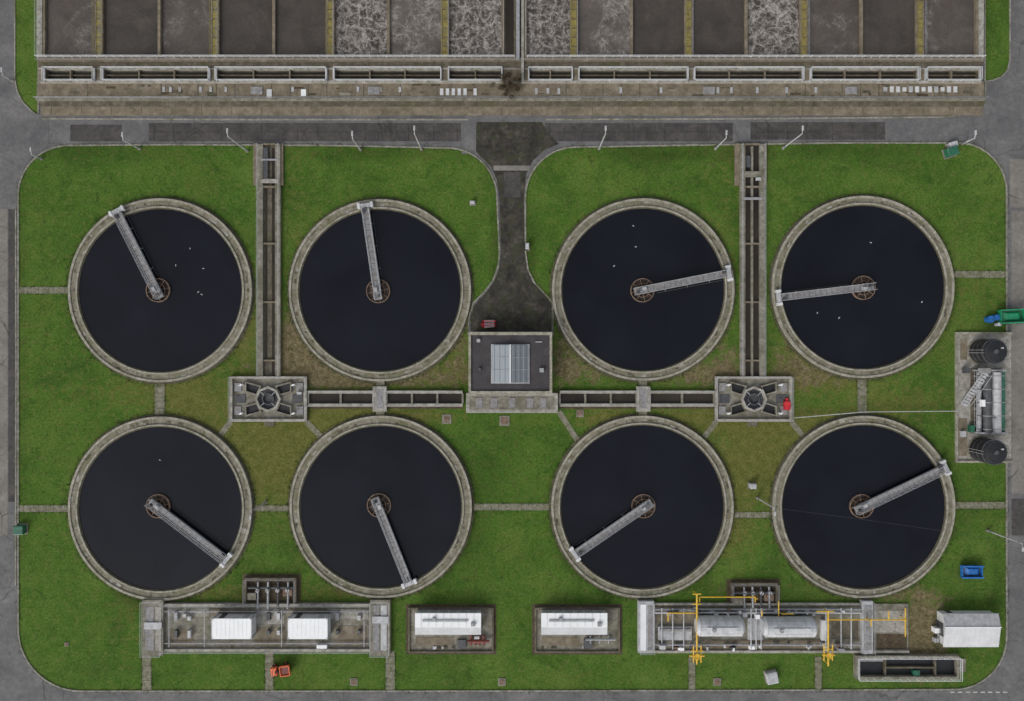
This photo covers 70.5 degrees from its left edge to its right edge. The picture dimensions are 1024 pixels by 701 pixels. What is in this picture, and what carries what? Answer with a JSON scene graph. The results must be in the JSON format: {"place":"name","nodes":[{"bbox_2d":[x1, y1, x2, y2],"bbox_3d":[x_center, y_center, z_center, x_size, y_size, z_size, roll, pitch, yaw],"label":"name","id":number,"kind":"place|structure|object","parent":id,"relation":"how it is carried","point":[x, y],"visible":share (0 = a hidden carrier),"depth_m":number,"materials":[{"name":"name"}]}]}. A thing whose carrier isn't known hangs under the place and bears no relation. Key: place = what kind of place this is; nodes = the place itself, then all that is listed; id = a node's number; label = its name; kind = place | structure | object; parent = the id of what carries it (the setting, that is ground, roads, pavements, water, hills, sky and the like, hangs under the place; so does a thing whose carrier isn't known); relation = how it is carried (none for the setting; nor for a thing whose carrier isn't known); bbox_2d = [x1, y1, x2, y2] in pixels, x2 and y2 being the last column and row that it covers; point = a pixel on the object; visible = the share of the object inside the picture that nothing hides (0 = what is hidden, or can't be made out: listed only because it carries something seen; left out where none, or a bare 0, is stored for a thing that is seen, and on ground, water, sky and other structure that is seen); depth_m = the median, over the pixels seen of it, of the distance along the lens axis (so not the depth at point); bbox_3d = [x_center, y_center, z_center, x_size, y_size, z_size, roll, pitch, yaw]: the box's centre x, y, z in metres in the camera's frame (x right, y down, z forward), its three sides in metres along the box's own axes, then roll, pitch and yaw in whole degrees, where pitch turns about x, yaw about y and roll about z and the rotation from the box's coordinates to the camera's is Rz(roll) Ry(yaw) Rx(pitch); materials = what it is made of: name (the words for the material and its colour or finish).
{"place":"outdoors","nodes":[
{"label":"outdoors","id":0,"kind":"place"},
{"bbox_2d":[218,411,804,440],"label":"footpath","id":1,"kind":"structure","parent":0,"point":[560,414],"depth_m":129.96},
{"bbox_2d":[0,0,1023,700],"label":"road","id":2,"kind":"structure","parent":0,"point":[998,124],"depth_m":129.98,"materials":[{"name":"asphalt"}]},
{"bbox_2d":[0,209,6,534],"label":"asphalt strip","id":3,"kind":"object","parent":2,"relation":"on","point":[3,371],"visible":1,"depth_m":129.97,"materials":[{"name":"asphalt"}]},
{"bbox_2d":[0,67,13,82],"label":"street lamp","id":4,"kind":"object","parent":2,"relation":"on","point":[8,78],"visible":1,"depth_m":127.89,"materials":[{"name":"metal"}]},
{"bbox_2d":[8,209,14,501],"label":"asphalt strip","id":5,"kind":"object","parent":2,"relation":"on","point":[11,356],"visible":1,"depth_m":129.97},
{"bbox_2d":[15,209,16,585],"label":"kerb","id":6,"kind":"structure","parent":2,"relation":"on","point":[15,392],"depth_m":129.90,"materials":[{"name":"concrete"}]},
{"bbox_2d":[70,125,121,140],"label":"asphalt strip","id":7,"kind":"object","parent":2,"relation":"on","point":[95,132],"visible":1,"depth_m":129.97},
{"bbox_2d":[125,120,146,142],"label":"concrete apron","id":8,"kind":"object","parent":2,"relation":"on","point":[135,131],"visible":1,"depth_m":129.96,"materials":[{"name":"concrete"}]},
{"bbox_2d":[41,118,467,119],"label":"kerb","id":9,"kind":"structure","parent":2,"relation":"on","point":[218,119],"depth_m":129.90,"materials":[{"name":"concrete"}]},
{"bbox_2d":[149,123,460,140],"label":"asphalt strip","id":10,"kind":"object","parent":2,"relation":"on","point":[320,131],"visible":1,"depth_m":129.97,"materials":[{"name":"asphalt"}]},
{"bbox_2d":[154,124,457,139],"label":"drain line","id":11,"kind":"object","parent":10,"relation":"on","point":[297,131],"visible":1,"depth_m":129.97,"materials":[{"name":"metal"}]},
{"bbox_2d":[462,121,475,153],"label":"concrete apron","id":12,"kind":"object","parent":2,"relation":"on","point":[468,136],"visible":1,"depth_m":129.96,"materials":[{"name":"concrete"}]},
{"bbox_2d":[470,122,558,330],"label":"asphalt strip","id":13,"kind":"object","parent":2,"relation":"on","point":[513,298],"visible":1,"depth_m":129.97,"materials":[{"name":"asphalt"}]},
{"bbox_2d":[481,320,495,327],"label":"barrier stack","id":14,"kind":"object","parent":13,"relation":"on","point":[484,324],"visible":1,"depth_m":129.25,"materials":[{"name":"red paint"}]},
{"bbox_2d":[494,166,529,170],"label":"concrete apron","id":15,"kind":"object","parent":13,"relation":"on","point":[511,168],"visible":1,"depth_m":129.96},
{"bbox_2d":[504,172,519,196],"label":"concrete apron","id":16,"kind":"object","parent":13,"relation":"on","point":[511,184],"visible":1,"depth_m":129.96,"materials":[{"name":"concrete"}]},
{"bbox_2d":[545,123,732,140],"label":"asphalt strip","id":17,"kind":"object","parent":2,"relation":"on","point":[618,131],"visible":1,"depth_m":129.97,"materials":[{"name":"asphalt"}]},
{"bbox_2d":[628,124,725,139],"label":"drain line","id":18,"kind":"object","parent":17,"relation":"on","point":[697,131],"visible":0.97,"depth_m":129.97,"materials":[{"name":"concrete"}]},
{"bbox_2d":[735,120,748,141],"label":"concrete apron","id":19,"kind":"object","parent":2,"relation":"on","point":[741,130],"visible":1,"depth_m":129.96,"materials":[{"name":"concrete"}]},
{"bbox_2d":[545,81,986,119],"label":"kerb","id":20,"kind":"structure","parent":2,"relation":"on","point":[764,118],"depth_m":129.90,"materials":[{"name":"concrete"}]},
{"bbox_2d":[750,122,884,139],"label":"asphalt strip","id":21,"kind":"object","parent":2,"relation":"on","point":[816,130],"visible":1,"depth_m":129.97,"materials":[{"name":"asphalt"}]},
{"bbox_2d":[787,124,875,139],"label":"drain line","id":22,"kind":"object","parent":21,"relation":"on","point":[832,131],"visible":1,"depth_m":129.97,"materials":[{"name":"concrete"}]},
{"bbox_2d":[997,308,1023,323],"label":"green skip","id":23,"kind":"object","parent":2,"relation":"on","point":[1010,316],"visible":1,"depth_m":129.09,"materials":[{"name":"paint"}]},
{"bbox_2d":[1010,159,1023,206],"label":"asphalt strip","id":24,"kind":"object","parent":2,"relation":"on","point":[1016,182],"visible":1,"depth_m":129.97,"materials":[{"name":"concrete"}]},
{"bbox_2d":[1012,211,1023,493],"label":"asphalt strip","id":25,"kind":"object","parent":2,"relation":"on","point":[1017,356],"visible":1,"depth_m":129.97,"materials":[{"name":"asphalt"}]},
{"bbox_2d":[1012,499,1023,534],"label":"asphalt strip","id":26,"kind":"object","parent":2,"relation":"on","point":[1017,516],"visible":1,"depth_m":129.97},
{"bbox_2d":[16,0,1008,689],"bbox_3d":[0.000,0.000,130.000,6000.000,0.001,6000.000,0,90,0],"label":"ground","id":27,"kind":"structure","parent":0,"point":[92,618],"depth_m":130.00,"materials":[{"name":"green plant"}]},
{"bbox_2d":[13,523,27,534],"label":"control cabinet","id":28,"kind":"object","parent":27,"relation":"on","point":[20,529],"visible":1,"depth_m":128.76,"materials":[{"name":"metal"}]},
{"bbox_2d":[14,0,38,113],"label":"kerb","id":29,"kind":"structure","parent":27,"relation":"on","point":[15,62],"depth_m":129.88,"materials":[{"name":"concrete"}]},
{"bbox_2d":[121,132,140,149],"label":"street lamp","id":30,"kind":"object","parent":27,"relation":"on","point":[138,148],"visible":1,"depth_m":126.50,"materials":[{"name":"metal"}]},
{"bbox_2d":[67,197,254,383],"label":"sedimentation tank","id":31,"kind":"object","parent":27,"relation":"on","point":[141,309],"visible":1,"depth_m":129.70,"materials":[{"name":"liquid"}]},
{"bbox_2d":[67,414,254,601],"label":"sedimentation tank","id":32,"kind":"object","parent":27,"relation":"on","point":[175,523],"visible":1,"depth_m":129.70,"materials":[{"name":"liquid"}]},
{"bbox_2d":[226,128,248,152],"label":"street lamp","id":33,"kind":"object","parent":27,"relation":"on","point":[246,150],"visible":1,"depth_m":124.13,"materials":[{"name":"metal"}]},
{"bbox_2d":[249,500,266,518],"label":"street lamp","id":34,"kind":"object","parent":27,"relation":"on","point":[264,502],"visible":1,"depth_m":125.32,"materials":[{"name":"metal"}]},
{"bbox_2d":[140,599,390,657],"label":"filter plant slab","id":35,"kind":"structure","parent":27,"relation":"on","point":[186,627],"depth_m":129.65,"materials":[{"name":"concrete"}]},
{"bbox_2d":[211,613,256,638],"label":"white container","id":36,"kind":"object","parent":35,"relation":"on","point":[232,626],"visible":1,"depth_m":126.90,"materials":[{"name":"metal"}]},
{"bbox_2d":[288,613,331,638],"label":"white container","id":37,"kind":"object","parent":35,"relation":"on","point":[308,626],"visible":1,"depth_m":126.90,"materials":[{"name":"metal"}]},
{"bbox_2d":[228,376,307,425],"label":"distribution chamber","id":38,"kind":"object","parent":27,"relation":"on","point":[269,400],"visible":1,"depth_m":129.60,"materials":[{"name":"concrete"}]},
{"bbox_2d":[253,143,283,376],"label":"inlet channel","id":39,"kind":"object","parent":27,"relation":"on","point":[268,170],"visible":0.98,"depth_m":129.48,"materials":[{"name":"concrete"}]},
{"bbox_2d":[243,574,300,608],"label":"valve pit","id":40,"kind":"object","parent":27,"relation":"on","point":[267,588],"visible":1,"depth_m":129.88,"materials":[{"name":"concrete"}]},
{"bbox_2d":[270,662,290,677],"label":"orange site dumper","id":41,"kind":"object","parent":27,"relation":"on","point":[283,670],"visible":1,"depth_m":128.65,"materials":[{"name":"paint"}]},
{"bbox_2d":[307,390,372,408],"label":"collection channel","id":42,"kind":"object","parent":27,"relation":"on","point":[339,399],"visible":1,"depth_m":129.90,"materials":[{"name":"concrete"}]},
{"bbox_2d":[350,678,357,685],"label":"manhole cover","id":43,"kind":"object","parent":27,"relation":"on","point":[353,681],"visible":1,"depth_m":129.88,"materials":[{"name":"concrete"}]},
{"bbox_2d":[351,131,361,150],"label":"street lamp","id":44,"kind":"object","parent":27,"relation":"on","point":[359,148],"visible":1,"depth_m":125.71,"materials":[{"name":"metal"}]},
{"bbox_2d":[287,198,472,382],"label":"sedimentation tank","id":45,"kind":"object","parent":27,"relation":"on","point":[378,289],"visible":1,"depth_m":129.70,"materials":[{"name":"liquid"}]},
{"bbox_2d":[373,381,386,415],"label":"channel crossing","id":46,"kind":"object","parent":27,"relation":"on","point":[379,398],"visible":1,"depth_m":129.30,"materials":[{"name":"concrete"}]},
{"bbox_2d":[288,413,473,598],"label":"sedimentation tank","id":47,"kind":"object","parent":27,"relation":"on","point":[380,507],"visible":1,"depth_m":129.70,"materials":[{"name":"liquid"}]},
{"bbox_2d":[413,126,422,150],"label":"street lamp","id":48,"kind":"object","parent":27,"relation":"on","point":[421,148],"visible":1,"depth_m":124.23,"materials":[{"name":"metal"}]},
{"bbox_2d":[386,390,463,408],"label":"collection channel","id":49,"kind":"object","parent":27,"relation":"on","point":[425,399],"visible":1,"depth_m":129.90,"materials":[{"name":"concrete"}]},
{"bbox_2d":[442,415,450,423],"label":"manhole cover","id":50,"kind":"object","parent":27,"relation":"on","point":[446,419],"visible":1,"depth_m":129.88,"materials":[{"name":"concrete"}]},
{"bbox_2d":[406,604,495,653],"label":"kiosk yard","id":51,"kind":"structure","parent":27,"relation":"on","point":[437,644],"depth_m":129.80,"materials":[{"name":"concrete"}]},
{"bbox_2d":[415,610,480,634],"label":"control kiosk","id":52,"kind":"object","parent":51,"relation":"on","point":[447,622],"visible":1,"depth_m":127.50,"materials":[{"name":"grey metal"}]},
{"bbox_2d":[468,635,488,645],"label":"pipe manifold","id":53,"kind":"object","parent":51,"relation":"on","point":[479,641],"visible":0.94,"depth_m":128.99,"materials":[{"name":"red paint"}]},
{"bbox_2d":[498,678,505,685],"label":"manhole cover","id":54,"kind":"object","parent":27,"relation":"on","point":[501,681],"visible":1,"depth_m":129.88,"materials":[{"name":"concrete"}]},
{"bbox_2d":[499,416,508,425],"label":"manhole cover","id":55,"kind":"object","parent":27,"relation":"on","point":[503,420],"visible":1,"depth_m":129.88,"materials":[{"name":"metal"}]},
{"bbox_2d":[33,0,987,114],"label":"aeration basin","id":56,"kind":"object","parent":27,"relation":"on","point":[458,57],"visible":1,"depth_m":129.04,"materials":[{"name":"concrete"}]},
{"bbox_2d":[490,71,521,98],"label":"shrub","id":57,"kind":"object","parent":56,"relation":"on","point":[506,85],"visible":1,"depth_m":127.33,"materials":[{"name":"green plant"}]},
{"bbox_2d":[466,393,557,412],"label":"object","id":58,"kind":"structure","parent":27,"relation":"on","point":[511,403],"depth_m":128.96,"materials":[{"name":"concrete"}]},
{"bbox_2d":[468,332,551,393],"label":"roof","id":59,"kind":"structure","parent":58,"relation":"on","point":[479,362],"depth_m":126.55,"materials":[{"name":"concrete"}]},
{"bbox_2d":[491,344,529,382],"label":"skylight","id":60,"kind":"object","parent":59,"relation":"on","point":[510,363],"visible":1,"depth_m":125.96,"materials":[{"name":"grey glass"}]},
{"bbox_2d":[17,142,1007,691],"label":"kerb","id":61,"kind":"structure","parent":27,"relation":"on","point":[467,334],"depth_m":129.88,"materials":[{"name":"concrete"}]},
{"bbox_2d":[14,140,1010,694],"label":"grass tufts","id":62,"kind":"object","parent":27,"relation":"on","point":[492,426],"visible":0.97,"depth_m":129.92,"materials":[{"name":"plant"}]},
{"bbox_2d":[525,243,529,250],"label":"control cabinet","id":63,"kind":"object","parent":27,"relation":"on","point":[527,246],"visible":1,"depth_m":128.97,"materials":[{"name":"metal"}]},
{"bbox_2d":[532,604,621,653],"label":"kiosk yard","id":64,"kind":"structure","parent":27,"relation":"on","point":[560,644],"depth_m":129.80,"materials":[{"name":"concrete"}]},
{"bbox_2d":[541,610,606,634],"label":"control kiosk","id":65,"kind":"object","parent":64,"relation":"on","point":[573,622],"visible":1,"depth_m":127.50,"materials":[{"name":"grey metal"}]},
{"bbox_2d":[585,635,615,643],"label":"pipe manifold","id":66,"kind":"object","parent":64,"relation":"on","point":[599,639],"visible":1,"depth_m":129.05,"materials":[{"name":"metal"}]},
{"bbox_2d":[576,409,583,416],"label":"manhole cover","id":67,"kind":"object","parent":27,"relation":"on","point":[579,412],"visible":1,"depth_m":129.88,"materials":[{"name":"concrete"}]},
{"bbox_2d":[559,390,636,408],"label":"collection channel","id":68,"kind":"object","parent":27,"relation":"on","point":[597,399],"visible":1,"depth_m":129.90,"materials":[{"name":"concrete"}]},
{"bbox_2d":[549,413,734,598],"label":"sedimentation tank","id":69,"kind":"object","parent":27,"relation":"on","point":[642,507],"visible":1,"depth_m":129.70,"materials":[{"name":"liquid"}]},
{"bbox_2d":[550,197,735,382],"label":"sedimentation tank","id":70,"kind":"object","parent":27,"relation":"on","point":[656,303],"visible":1,"depth_m":129.70,"materials":[{"name":"liquid"}]},
{"bbox_2d":[636,380,650,415],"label":"channel crossing","id":71,"kind":"object","parent":27,"relation":"on","point":[643,390],"visible":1,"depth_m":129.30,"materials":[{"name":"concrete"}]},
{"bbox_2d":[651,390,714,408],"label":"collection channel","id":72,"kind":"object","parent":27,"relation":"on","point":[682,399],"visible":1,"depth_m":129.90,"materials":[{"name":"concrete"}]},
{"bbox_2d":[713,678,720,685],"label":"manhole cover","id":73,"kind":"object","parent":27,"relation":"on","point":[716,681],"visible":1,"depth_m":129.88,"materials":[{"name":"concrete"}]},
{"bbox_2d":[714,130,727,149],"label":"street lamp","id":74,"kind":"object","parent":27,"relation":"on","point":[726,134],"visible":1,"depth_m":124.65,"materials":[{"name":"metal"}]},
{"bbox_2d":[734,143,766,376],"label":"inlet channel","id":75,"kind":"object","parent":27,"relation":"on","point":[750,170],"visible":0.98,"depth_m":129.47,"materials":[{"name":"concrete"}]},
{"bbox_2d":[747,482,756,488],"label":"control cabinet","id":76,"kind":"object","parent":27,"relation":"on","point":[751,485],"visible":1,"depth_m":128.77,"materials":[{"name":"metal"}]},
{"bbox_2d":[727,579,779,607],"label":"valve pit","id":77,"kind":"object","parent":27,"relation":"on","point":[764,590],"visible":0.99,"depth_m":129.52,"materials":[{"name":"concrete"}]},
{"bbox_2d":[714,376,793,425],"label":"distribution chamber","id":78,"kind":"object","parent":27,"relation":"on","point":[752,400],"visible":1,"depth_m":129.60,"materials":[{"name":"concrete"}]},
{"bbox_2d":[756,496,775,515],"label":"street lamp","id":79,"kind":"object","parent":27,"relation":"on","point":[757,498],"visible":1,"depth_m":124.62,"materials":[{"name":"metal"}]},
{"bbox_2d":[777,508,1017,542],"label":"overhead cable","id":80,"kind":"object","parent":79,"relation":"attached to","point":[898,524],"visible":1,"depth_m":122.27,"materials":[{"name":"grey metal"}]},
{"bbox_2d":[763,668,778,684],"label":"control cabinet","id":81,"kind":"object","parent":27,"relation":"on","point":[770,676],"visible":1,"depth_m":128.94,"materials":[{"name":"metal"}]},
{"bbox_2d":[637,599,908,654],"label":"gas plant slab","id":82,"kind":"structure","parent":27,"relation":"on","point":[657,632],"depth_m":129.69,"materials":[{"name":"concrete"}]},
{"bbox_2d":[694,614,744,636],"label":"storage vessel","id":83,"kind":"object","parent":82,"relation":"on","point":[721,625],"visible":0.96,"depth_m":126.46,"materials":[{"name":"silver metal"}]},
{"bbox_2d":[668,590,906,665],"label":"yellow gas pipework","id":84,"kind":"object","parent":82,"relation":"on","point":[696,656],"visible":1,"depth_m":127.47,"materials":[{"name":"paint"}]},
{"bbox_2d":[760,614,817,637],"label":"storage vessel","id":85,"kind":"object","parent":82,"relation":"on","point":[798,625],"visible":1,"depth_m":126.49,"materials":[{"name":"silver metal"}]},
{"bbox_2d":[782,126,803,148],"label":"street lamp","id":86,"kind":"object","parent":27,"relation":"on","point":[783,147],"visible":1,"depth_m":124.72,"materials":[{"name":"metal"}]},
{"bbox_2d":[769,194,954,379],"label":"sedimentation tank","id":87,"kind":"object","parent":27,"relation":"on","point":[831,264],"visible":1,"depth_m":129.70,"materials":[{"name":"liquid"}]},
{"bbox_2d":[770,413,955,598],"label":"sedimentation tank","id":88,"kind":"object","parent":27,"relation":"on","point":[875,468],"visible":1,"depth_m":129.70,"materials":[{"name":"liquid"}]},
{"bbox_2d":[793,411,953,417],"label":"pipe","id":89,"kind":"object","parent":27,"relation":"on","point":[874,411],"visible":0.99,"depth_m":128.87,"materials":[{"name":"grey metal"}]},
{"bbox_2d":[853,654,965,681],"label":"sludge pit","id":90,"kind":"object","parent":27,"relation":"on","point":[909,666],"visible":1,"depth_m":129.51,"materials":[{"name":"concrete"}]},
{"bbox_2d":[931,620,943,649],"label":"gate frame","id":91,"kind":"object","parent":27,"relation":"on","point":[935,629],"visible":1,"depth_m":128.88,"materials":[{"name":"grey metal"}]},
{"bbox_2d":[941,145,959,159],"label":"control cabinet","id":92,"kind":"object","parent":27,"relation":"on","point":[950,152],"visible":1,"depth_m":128.57,"materials":[{"name":"metal"}]},
{"bbox_2d":[945,140,957,147],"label":"control cabinet","id":93,"kind":"object","parent":27,"relation":"on","point":[951,144],"visible":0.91,"depth_m":128.92,"materials":[{"name":"metal"}]},
{"bbox_2d":[937,610,1001,646],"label":"white shed","id":94,"kind":"structure","parent":27,"relation":"on","point":[970,628],"depth_m":127.55,"materials":[{"name":"grey metal"}]},
{"bbox_2d":[960,564,983,578],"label":"blue skip","id":95,"kind":"object","parent":27,"relation":"on","point":[975,571],"visible":1,"depth_m":129.15,"materials":[{"name":"paint"}]},
{"bbox_2d":[955,332,1011,462],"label":"chemical plant slab","id":96,"kind":"structure","parent":27,"relation":"on","point":[964,365],"depth_m":129.85,"materials":[{"name":"concrete"}]},
{"bbox_2d":[961,368,991,406],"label":"access stair","id":97,"kind":"object","parent":96,"relation":"on","point":[984,371],"visible":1,"depth_m":128.14,"materials":[{"name":"grey metal"}]},
{"bbox_2d":[967,436,1008,464],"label":"black storage tank","id":98,"kind":"object","parent":96,"relation":"on","point":[986,450],"visible":1,"depth_m":125.98,"materials":[{"name":"plastic"}]},
{"bbox_2d":[967,338,1008,363],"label":"black storage tank","id":99,"kind":"object","parent":96,"relation":"on","point":[985,351],"visible":1,"depth_m":125.98,"materials":[{"name":"plastic"}]},
{"bbox_2d":[970,369,1006,433],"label":"reactor vessels","id":100,"kind":"object","parent":96,"relation":"on","point":[987,411],"visible":0.98,"depth_m":127.87,"materials":[{"name":"metal"}]},
{"bbox_2d":[984,316,994,322],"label":"plastic drum","id":101,"kind":"object","parent":27,"relation":"on","point":[989,319],"visible":1,"depth_m":128.90,"materials":[{"name":"blue paint"}]},
{"bbox_2d":[984,0,1010,80],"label":"kerb","id":102,"kind":"structure","parent":27,"relation":"on","point":[985,41],"depth_m":129.88,"materials":[{"name":"concrete"}]},
{"bbox_2d":[986,529,1023,551],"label":"street lamp","id":103,"kind":"object","parent":27,"relation":"on","point":[987,530],"visible":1,"depth_m":125.29,"materials":[{"name":"metal"}]},
{"bbox_2d":[19,271,1005,689],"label":"footpath","id":104,"kind":"structure","parent":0,"point":[159,405],"depth_m":129.95,"materials":[{"name":"concrete"}]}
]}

